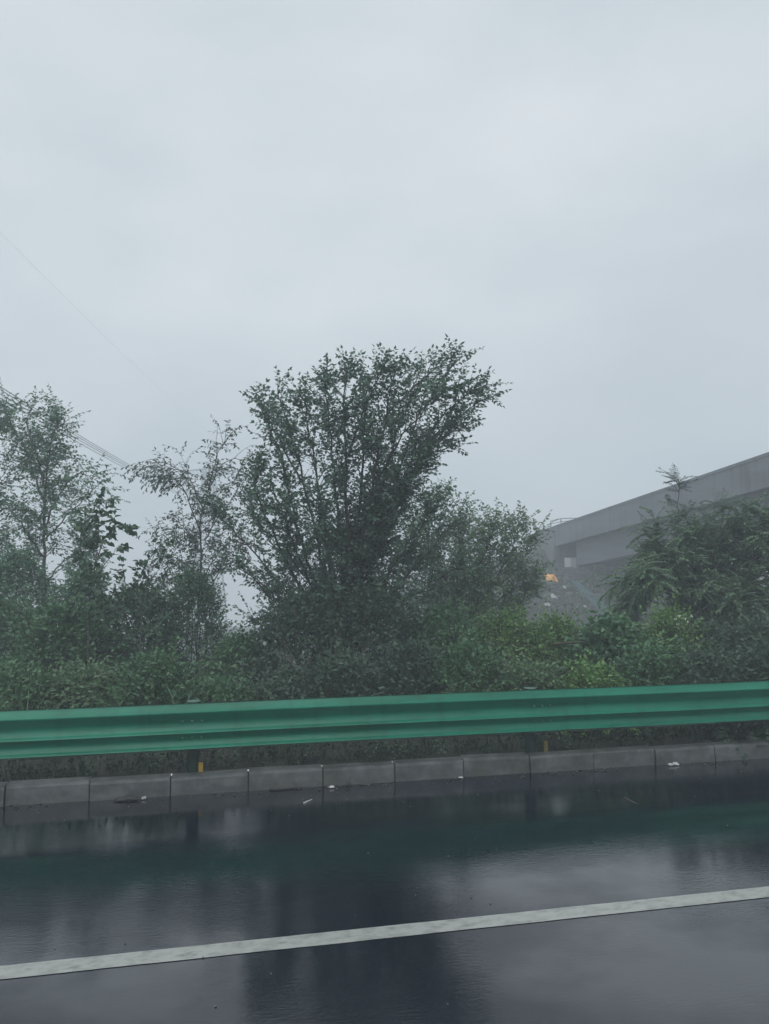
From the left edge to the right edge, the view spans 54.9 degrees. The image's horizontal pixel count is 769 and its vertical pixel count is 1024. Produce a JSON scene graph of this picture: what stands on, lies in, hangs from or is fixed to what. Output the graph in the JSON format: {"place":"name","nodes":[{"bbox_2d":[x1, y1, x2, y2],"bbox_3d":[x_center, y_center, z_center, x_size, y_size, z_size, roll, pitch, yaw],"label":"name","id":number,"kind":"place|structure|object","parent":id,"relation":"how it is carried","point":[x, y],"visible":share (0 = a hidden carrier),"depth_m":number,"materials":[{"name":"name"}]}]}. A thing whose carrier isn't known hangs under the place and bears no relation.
{"place":"outdoors","nodes":[
{"label":"outdoors","id":0,"kind":"place"},
{"bbox_2d":[0,758,768,1023],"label":"road","id":1,"kind":"structure","parent":0,"point":[84,886],"depth_m":5.56,"materials":[{"name":"black asphalt"}]},
{"bbox_2d":[113,796,141,801],"bbox_3d":[-2.701,3.007,7.783,0.300,0.050,0.080,1,-3,-12],"label":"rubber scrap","id":2,"kind":"object","parent":1,"relation":"on","point":[123,798],"visible":1,"depth_m":7.77,"materials":[{"name":"black rubber"}]},
{"bbox_2d":[269,787,302,790],"bbox_3d":[-1.084,3.044,8.143,0.369,0.023,0.034,1,-3,-12],"label":"stick","id":3,"kind":"object","parent":1,"relation":"on","point":[270,789],"visible":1,"depth_m":8.12,"materials":[{"name":"wood"}]},
{"bbox_2d":[0,760,739,808],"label":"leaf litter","id":4,"kind":"object","parent":1,"relation":"on","point":[386,782],"visible":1,"depth_m":8.30,"materials":[{"name":"brown plant"}]},
{"bbox_2d":[0,739,768,806],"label":"kerb","id":5,"kind":"structure","parent":1,"relation":"on","point":[44,791],"depth_m":8.38,"materials":[{"name":"concrete"}]},
{"bbox_2d":[4,750,654,805],"bbox_3d":[3.176,3.062,9.155,46.000,0.230,0.125,1,-3,-12],"label":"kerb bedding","id":6,"kind":"object","parent":5,"relation":"in","point":[322,776],"visible":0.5,"depth_m":8.29,"materials":[{"name":"concrete"}]},
{"bbox_2d":[0,886,768,978],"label":"lane marking","id":7,"kind":"object","parent":1,"relation":"on","point":[152,956],"visible":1,"depth_m":5.02,"materials":[{"name":"paint"}]},
{"bbox_2d":[6,763,767,1006],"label":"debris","id":8,"kind":"object","parent":1,"relation":"on","point":[368,852],"visible":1,"depth_m":7.70,"materials":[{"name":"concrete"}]},
{"bbox_2d":[0,548,768,782],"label":"ground","id":9,"kind":"structure","parent":0,"point":[450,752],"depth_m":9.50,"materials":[{"name":"soil"}]},
{"bbox_2d":[0,393,39,587],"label":"roadside tree","id":10,"kind":"object","parent":9,"relation":"on","point":[4,468],"visible":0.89,"depth_m":17.18,"materials":[{"name":"green plant"}]},
{"bbox_2d":[0,583,55,673],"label":"bush","id":11,"kind":"object","parent":9,"relation":"on","point":[6,611],"visible":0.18,"depth_m":12.53,"materials":[{"name":"green plant"}]},
{"bbox_2d":[0,543,73,659],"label":"bush","id":12,"kind":"object","parent":9,"relation":"on","point":[10,564],"visible":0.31,"depth_m":14.56,"materials":[{"name":"green plant"}]},
{"bbox_2d":[0,642,77,710],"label":"scrub","id":13,"kind":"object","parent":9,"relation":"on","point":[9,677],"visible":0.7,"depth_m":10.10,"materials":[{"name":"green plant"}]},
{"bbox_2d":[0,377,129,652],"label":"roadside tree","id":14,"kind":"object","parent":9,"relation":"on","point":[32,453],"visible":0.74,"depth_m":17.40,"materials":[{"name":"green plant"}]},
{"bbox_2d":[0,584,134,708],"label":"bush","id":15,"kind":"object","parent":9,"relation":"on","point":[68,625],"visible":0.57,"depth_m":11.98,"materials":[{"name":"green plant"}]},
{"bbox_2d":[18,641,139,709],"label":"scrub","id":16,"kind":"object","parent":9,"relation":"on","point":[81,672],"visible":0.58,"depth_m":10.32,"materials":[{"name":"green plant"}]},
{"bbox_2d":[37,550,133,676],"bbox_3d":[-5.417,2.159,13.390,2.138,3.067,1.722,1,-3,-12],"label":"bush","id":17,"kind":"object","parent":9,"relation":"on","point":[74,579],"visible":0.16,"depth_m":13.30,"materials":[{"name":"green plant"}]},
{"bbox_2d":[84,756,99,775],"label":"weed","id":18,"kind":"object","parent":9,"relation":"on","point":[90,768],"visible":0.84,"depth_m":8.03,"materials":[{"name":"green plant"}]},
{"bbox_2d":[66,486,139,706],"bbox_3d":[-4.404,1.363,11.489,1.127,3.544,1.187,1,-3,-12],"label":"broadleaf sapling","id":19,"kind":"object","parent":9,"relation":"on","point":[91,544],"visible":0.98,"depth_m":11.46,"materials":[{"name":"green plant"}]},
{"bbox_2d":[86,531,183,703],"bbox_3d":[-3.822,1.711,11.519,1.302,2.840,0.974,0,-3,3],"label":"broadleaf sapling","id":20,"kind":"object","parent":9,"relation":"on","point":[134,585],"visible":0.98,"depth_m":11.55,"materials":[{"name":"green plant"}]},
{"bbox_2d":[82,561,193,699],"bbox_3d":[-4.422,2.225,13.173,1.854,2.692,1.998,-3,-4,37],"label":"bush","id":21,"kind":"object","parent":9,"relation":"on","point":[149,635],"visible":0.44,"depth_m":13.03,"materials":[{"name":"green plant"}]},
{"bbox_2d":[89,633,208,706],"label":"scrub","id":22,"kind":"object","parent":9,"relation":"on","point":[144,671],"visible":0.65,"depth_m":10.12,"materials":[{"name":"green plant"}]},
{"bbox_2d":[147,752,165,772],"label":"weed","id":23,"kind":"object","parent":9,"relation":"on","point":[154,763],"visible":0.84,"depth_m":8.15,"materials":[{"name":"green plant"}]},
{"bbox_2d":[146,555,240,692],"bbox_3d":[-3.507,2.285,13.653,1.854,3.015,1.717,1,-3,-12],"label":"bush","id":24,"kind":"object","parent":9,"relation":"on","point":[192,586],"visible":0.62,"depth_m":13.48,"materials":[{"name":"green plant"}]},
{"bbox_2d":[120,414,273,668],"bbox_3d":[-3.647,0.980,14.444,2.890,5.814,2.522,0,-3,-2],"label":"slender tree","id":25,"kind":"object","parent":9,"relation":"on","point":[192,536],"visible":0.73,"depth_m":14.47,"materials":[{"name":"green plant"}]},
{"bbox_2d":[198,760,202,771],"bbox_3d":[-2.031,2.879,8.171,0.054,0.258,0.034,1,-3,-12],"label":"marker stake","id":26,"kind":"object","parent":9,"relation":"on","point":[200,768],"visible":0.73,"depth_m":8.16,"materials":[{"name":"yellow plastic"}]},
{"bbox_2d":[179,468,237,629],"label":"transmission tower","id":27,"kind":"structure","parent":9,"relation":"on","point":[215,498],"depth_m":150.54,"materials":[{"name":"metal"}]},
{"bbox_2d":[0,398,175,493],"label":"power line","id":28,"kind":"object","parent":27,"relation":"attached to","point":[83,445],"visible":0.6,"depth_m":86.04,"materials":[{"name":"metal"}]},
{"bbox_2d":[0,386,176,490],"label":"power line","id":29,"kind":"object","parent":27,"relation":"attached to","point":[74,432],"visible":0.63,"depth_m":84.20,"materials":[{"name":"metal"}]},
{"bbox_2d":[0,393,178,493],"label":"power line","id":30,"kind":"object","parent":27,"relation":"attached to","point":[83,442],"visible":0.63,"depth_m":87.58,"materials":[{"name":"metal"}]},
{"bbox_2d":[0,389,179,493],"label":"power line","id":31,"kind":"object","parent":27,"relation":"attached to","point":[76,435],"visible":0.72,"depth_m":85.13,"materials":[{"name":"metal"}]},
{"bbox_2d":[161,652,267,703],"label":"scrub","id":32,"kind":"object","parent":9,"relation":"on","point":[218,691],"visible":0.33,"depth_m":10.31,"materials":[{"name":"green plant"}]},
{"bbox_2d":[218,749,238,768],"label":"weed","id":33,"kind":"object","parent":9,"relation":"on","point":[223,754],"visible":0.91,"depth_m":8.40,"materials":[{"name":"green plant"}]},
{"bbox_2d":[185,616,283,699],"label":"bush","id":34,"kind":"object","parent":9,"relation":"on","point":[239,643],"visible":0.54,"depth_m":12.39,"materials":[{"name":"green plant"}]},
{"bbox_2d":[230,647,333,700],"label":"scrub","id":35,"kind":"object","parent":9,"relation":"on","point":[283,683],"visible":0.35,"depth_m":10.29,"materials":[{"name":"green plant"}]},
{"bbox_2d":[230,578,357,696],"bbox_3d":[-1.421,2.243,11.932,2.060,2.366,1.908,-1,-4,17],"label":"bush","id":36,"kind":"object","parent":9,"relation":"on","point":[297,609],"visible":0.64,"depth_m":11.78,"materials":[{"name":"green plant"}]},
{"bbox_2d":[291,746,310,764],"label":"weed","id":37,"kind":"object","parent":9,"relation":"on","point":[297,756],"visible":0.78,"depth_m":8.47,"materials":[{"name":"green plant"}]},
{"bbox_2d":[273,619,385,696],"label":"dead shrub","id":38,"kind":"object","parent":9,"relation":"on","point":[320,659],"visible":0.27,"depth_m":10.65,"materials":[{"name":"brown plant"}]},
{"bbox_2d":[289,629,395,698],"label":"scrub","id":39,"kind":"object","parent":9,"relation":"on","point":[331,669],"visible":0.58,"depth_m":10.39,"materials":[{"name":"green plant"}]},
{"bbox_2d":[1,661,691,765],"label":"tall grass","id":40,"kind":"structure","parent":9,"relation":"on","point":[15,761],"depth_m":9.58,"materials":[{"name":"green plant"}]},
{"bbox_2d":[192,334,512,654],"bbox_3d":[-0.508,0.041,13.138,5.845,6.419,3.386,1,-3,-12],"label":"elm tree","id":41,"kind":"object","parent":9,"relation":"on","point":[361,548],"visible":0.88,"depth_m":12.63,"materials":[{"name":"green plant"}]},
{"bbox_2d":[361,741,378,761],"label":"weed","id":42,"kind":"object","parent":9,"relation":"on","point":[377,744],"visible":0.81,"depth_m":8.65,"materials":[{"name":"green plant"}]},
{"bbox_2d":[305,570,435,695],"bbox_3d":[-0.186,2.202,12.144,2.308,2.520,2.034,1,-3,-12],"label":"bush","id":43,"kind":"object","parent":9,"relation":"on","point":[370,602],"visible":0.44,"depth_m":11.98,"materials":[{"name":"green plant"}]},
{"bbox_2d":[0,675,767,780],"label":"undergrowth","id":44,"kind":"object","parent":9,"relation":"on","point":[322,748],"visible":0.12,"depth_m":8.88,"materials":[{"name":"green plant"}]},
{"bbox_2d":[0,681,768,771],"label":"guardrail","id":45,"kind":"object","parent":9,"relation":"on","point":[192,728],"visible":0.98,"depth_m":8.31,"materials":[{"name":"green metal"}]},
{"bbox_2d":[5,727,764,780],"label":"weeds","id":46,"kind":"object","parent":9,"relation":"on","point":[288,759],"visible":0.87,"depth_m":8.64,"materials":[{"name":"green plant"}]},
{"bbox_2d":[359,623,459,695],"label":"scrub","id":47,"kind":"object","parent":9,"relation":"on","point":[409,661],"visible":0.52,"depth_m":10.50,"materials":[{"name":"green plant"}]},
{"bbox_2d":[386,595,494,691],"bbox_3d":[1.016,2.466,12.613,2.238,2.125,1.815,1,-3,-12],"label":"bush","id":48,"kind":"object","parent":9,"relation":"on","point":[442,623],"visible":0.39,"depth_m":12.41,"materials":[{"name":"green plant"}]},
{"bbox_2d":[431,737,449,756],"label":"weed","id":49,"kind":"object","parent":9,"relation":"on","point":[443,751],"visible":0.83,"depth_m":8.85,"materials":[{"name":"green plant"}]},
{"bbox_2d":[423,619,522,735],"bbox_3d":[1.206,2.379,10.553,1.606,1.744,1.620,1,-3,-12],"label":"scrub","id":50,"kind":"object","parent":9,"relation":"on","point":[479,664],"visible":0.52,"depth_m":10.40,"materials":[{"name":"green plant"}]},
{"bbox_2d":[392,477,557,657],"bbox_3d":[2.038,1.994,16.891,4.075,5.637,2.603,0,-3,4],"label":"bushy tree","id":51,"kind":"object","parent":9,"relation":"on","point":[471,590],"visible":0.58,"depth_m":16.93,"materials":[{"name":"green plant"}]},
{"bbox_2d":[465,596,562,691],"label":"bush","id":52,"kind":"object","parent":9,"relation":"on","point":[505,628],"visible":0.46,"depth_m":12.86,"materials":[{"name":"green plant"}]},
{"bbox_2d":[551,641,584,645],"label":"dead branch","id":53,"kind":"object","parent":52,"relation":"attached to","point":[561,643],"visible":1,"depth_m":12.09,"materials":[{"name":"grey plant"}]},
{"bbox_2d":[484,644,575,737],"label":"scrub","id":54,"kind":"object","parent":9,"relation":"on","point":[540,671],"visible":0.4,"depth_m":10.42,"materials":[{"name":"green plant"}]},
{"bbox_2d":[418,543,650,651],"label":"slope scrub","id":55,"kind":"object","parent":9,"relation":"on","point":[549,596],"visible":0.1,"depth_m":52.28,"materials":[{"name":"green plant"}]},
{"bbox_2d":[543,739,547,751],"bbox_3d":[1.968,2.915,9.014,0.054,0.287,0.034,1,-3,-12],"label":"marker stake","id":56,"kind":"object","parent":9,"relation":"on","point":[545,745],"visible":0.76,"depth_m":9.01,"materials":[{"name":"yellow plastic"}]},
{"bbox_2d":[507,597,590,688],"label":"bush","id":57,"kind":"object","parent":9,"relation":"on","point":[556,620],"visible":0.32,"depth_m":13.26,"materials":[{"name":"green plant"}]},
{"bbox_2d":[544,574,557,581],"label":"tarpaulin","id":58,"kind":"object","parent":9,"relation":"on","point":[549,577],"visible":0.83,"depth_m":52.71,"materials":[{"name":"fabric"}]},
{"bbox_2d":[531,570,618,623],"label":"rubble","id":59,"kind":"object","parent":9,"relation":"on","point":[565,578],"visible":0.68,"depth_m":51.30,"materials":[{"name":"concrete"}]},
{"bbox_2d":[566,575,614,616],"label":"drain chute","id":60,"kind":"object","parent":9,"relation":"on","point":[579,586],"visible":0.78,"depth_m":51.41,"materials":[{"name":"grey concrete"}]},
{"bbox_2d":[543,646,648,739],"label":"scrub","id":61,"kind":"object","parent":9,"relation":"on","point":[593,677],"visible":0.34,"depth_m":10.08,"materials":[{"name":"green plant"}]},
{"bbox_2d":[551,602,668,688],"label":"bush","id":62,"kind":"object","parent":9,"relation":"on","point":[610,633],"visible":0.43,"depth_m":12.36,"materials":[{"name":"green plant"}]},
{"bbox_2d":[527,452,768,571],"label":"road bridge","id":63,"kind":"structure","parent":9,"relation":"on","point":[590,540],"depth_m":47.23,"materials":[{"name":"concrete"}]},
{"bbox_2d":[550,518,574,526],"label":"railing","id":64,"kind":"object","parent":63,"relation":"on","point":[561,521],"visible":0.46,"depth_m":59.36,"materials":[{"name":"metal"}]},
{"bbox_2d":[600,630,714,735],"bbox_3d":[3.816,2.465,10.525,1.623,1.554,1.520,-1,-4,17],"label":"scrub","id":65,"kind":"object","parent":9,"relation":"on","point":[640,669],"visible":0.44,"depth_m":10.40,"materials":[{"name":"green plant"}]},
{"bbox_2d":[621,585,724,679],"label":"bush","id":66,"kind":"object","parent":9,"relation":"on","point":[665,621],"visible":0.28,"depth_m":12.49,"materials":[{"name":"green plant"}]},
{"bbox_2d":[587,487,768,659],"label":"feathery tree","id":67,"kind":"object","parent":9,"relation":"on","point":[721,582],"visible":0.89,"depth_m":14.76,"materials":[{"name":"green plant"}]},
{"bbox_2d":[650,462,705,535],"bbox_3d":[6.532,1.427,16.386,1.497,5.109,0.956,0,-3,6],"label":"feathery sapling","id":68,"kind":"object","parent":9,"relation":"on","point":[677,481],"visible":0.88,"depth_m":16.48,"materials":[{"name":"green plant"}]},
{"bbox_2d":[674,615,692,667],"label":"flowering weed","id":69,"kind":"object","parent":9,"relation":"on","point":[681,634],"visible":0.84,"depth_m":11.99,"materials":[{"name":"white plant"}]},
{"bbox_2d":[662,629,767,758],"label":"scrub","id":70,"kind":"object","parent":9,"relation":"on","point":[706,662],"visible":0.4,"depth_m":9.97,"materials":[{"name":"green plant"}]},
{"bbox_2d":[670,601,765,679],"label":"bush","id":71,"kind":"object","parent":9,"relation":"on","point":[712,625],"visible":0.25,"depth_m":12.68,"materials":[{"name":"green plant"}]},
{"bbox_2d":[710,630,768,740],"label":"scrub","id":72,"kind":"object","parent":9,"relation":"on","point":[759,662],"visible":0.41,"depth_m":9.91,"materials":[{"name":"green plant"}]},
{"bbox_2d":[718,601,768,680],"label":"bush","id":73,"kind":"object","parent":9,"relation":"on","point":[758,626],"visible":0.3,"depth_m":12.40,"materials":[{"name":"green plant"}]},
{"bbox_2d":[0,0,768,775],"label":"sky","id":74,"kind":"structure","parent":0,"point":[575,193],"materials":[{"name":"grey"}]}
]}

